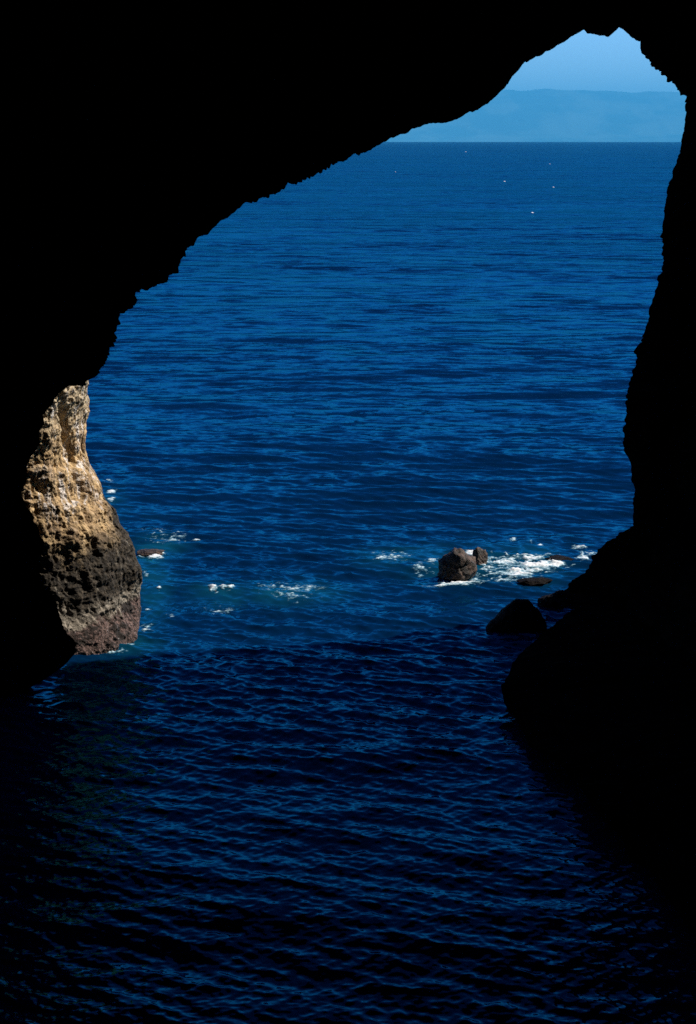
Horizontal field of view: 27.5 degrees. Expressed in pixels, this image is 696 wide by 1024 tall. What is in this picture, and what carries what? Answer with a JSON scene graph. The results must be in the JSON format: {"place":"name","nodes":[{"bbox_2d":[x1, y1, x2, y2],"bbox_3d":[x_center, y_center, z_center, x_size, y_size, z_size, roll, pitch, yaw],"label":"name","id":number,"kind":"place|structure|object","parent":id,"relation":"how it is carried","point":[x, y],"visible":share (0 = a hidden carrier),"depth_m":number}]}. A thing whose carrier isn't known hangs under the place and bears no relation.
{"place":"outdoors","nodes":[
{"label":"outdoors","id":0,"kind":"place"},
{"bbox_2d":[0,142,695,1023],"bbox_3d":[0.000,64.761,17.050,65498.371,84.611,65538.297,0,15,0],"label":"water","id":1,"kind":"structure","parent":0,"point":[342,792],"depth_m":73.75},
{"bbox_2d":[21,380,141,654],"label":"rock pillar","id":2,"kind":"object","parent":1,"relation":"in","point":[91,572],"visible":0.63,"depth_m":71.69},
{"bbox_2d":[106,479,114,501],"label":"sea foam","id":3,"kind":"object","parent":1,"relation":"on","point":[110,491],"visible":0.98,"depth_m":103.74},
{"bbox_2d":[109,574,148,652],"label":"sea foam","id":4,"kind":"object","parent":1,"relation":"on","point":[128,643],"visible":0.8,"depth_m":72.15},
{"bbox_2d":[136,549,164,556],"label":"boulder","id":5,"kind":"object","parent":1,"relation":"in","point":[144,552],"visible":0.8,"depth_m":88.50},
{"bbox_2d":[138,552,163,557],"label":"sea foam","id":6,"kind":"object","parent":1,"relation":"on","point":[155,555],"visible":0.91,"depth_m":88.04},
{"bbox_2d":[152,530,199,542],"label":"sea foam","id":7,"kind":"object","parent":1,"relation":"on","point":[173,535],"visible":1,"depth_m":91.76},
{"bbox_2d":[145,586,231,616],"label":"sea foam","id":8,"kind":"object","parent":1,"relation":"on","point":[171,614],"visible":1,"depth_m":77.79},
{"bbox_2d":[209,584,233,592],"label":"sea foam","id":9,"kind":"object","parent":1,"relation":"on","point":[212,586],"visible":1,"depth_m":80.92},
{"bbox_2d":[259,583,319,602],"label":"sea foam","id":10,"kind":"object","parent":1,"relation":"on","point":[291,588],"visible":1,"depth_m":81.25},
{"bbox_2d":[374,550,409,559],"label":"sea foam","id":11,"kind":"object","parent":1,"relation":"on","point":[382,557],"visible":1,"depth_m":87.29},
{"bbox_2d":[413,558,437,576],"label":"sea foam","id":12,"kind":"object","parent":1,"relation":"on","point":[430,559],"visible":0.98,"depth_m":85.43},
{"bbox_2d":[437,548,476,580],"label":"boulder","id":13,"kind":"object","parent":1,"relation":"in","point":[457,564],"visible":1,"depth_m":82.87},
{"bbox_2d":[431,550,492,586],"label":"sea foam","id":14,"kind":"object","parent":1,"relation":"on","point":[469,552],"visible":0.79,"depth_m":82.43},
{"bbox_2d":[472,547,487,564],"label":"boulder","id":15,"kind":"object","parent":1,"relation":"in","point":[480,554],"visible":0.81,"depth_m":85.97},
{"bbox_2d":[486,598,546,633],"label":"boulder","id":16,"kind":"object","parent":1,"relation":"in","point":[516,616],"visible":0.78,"depth_m":74.02},
{"bbox_2d":[477,552,573,580],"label":"sea foam","id":17,"kind":"object","parent":1,"relation":"on","point":[513,571],"visible":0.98,"depth_m":85.63},
{"bbox_2d":[517,577,551,585],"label":"boulder","id":18,"kind":"object","parent":1,"relation":"in","point":[534,581],"visible":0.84,"depth_m":82.42},
{"bbox_2d":[537,589,573,608],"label":"boulder","id":19,"kind":"object","parent":1,"relation":"in","point":[559,599],"visible":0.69,"depth_m":78.31},
{"bbox_2d":[544,554,573,560],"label":"boulder","id":20,"kind":"object","parent":1,"relation":"in","point":[558,557],"visible":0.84,"depth_m":87.16},
{"bbox_2d":[572,545,595,558],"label":"sea foam","id":21,"kind":"object","parent":1,"relation":"on","point":[583,556],"visible":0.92,"depth_m":88.41},
{"bbox_2d":[0,0,695,937],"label":"sea arch","id":22,"kind":"structure","parent":0,"point":[144,144],"depth_m":59.19},
{"bbox_2d":[386,89,685,141],"bbox_3d":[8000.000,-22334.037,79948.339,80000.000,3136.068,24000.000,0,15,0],"label":"hills","id":23,"kind":"structure","parent":0,"point":[545,115],"depth_m":74459.55},
{"bbox_2d":[503,28,678,92],"label":"sky","id":24,"kind":"structure","parent":0,"point":[592,62]}
]}

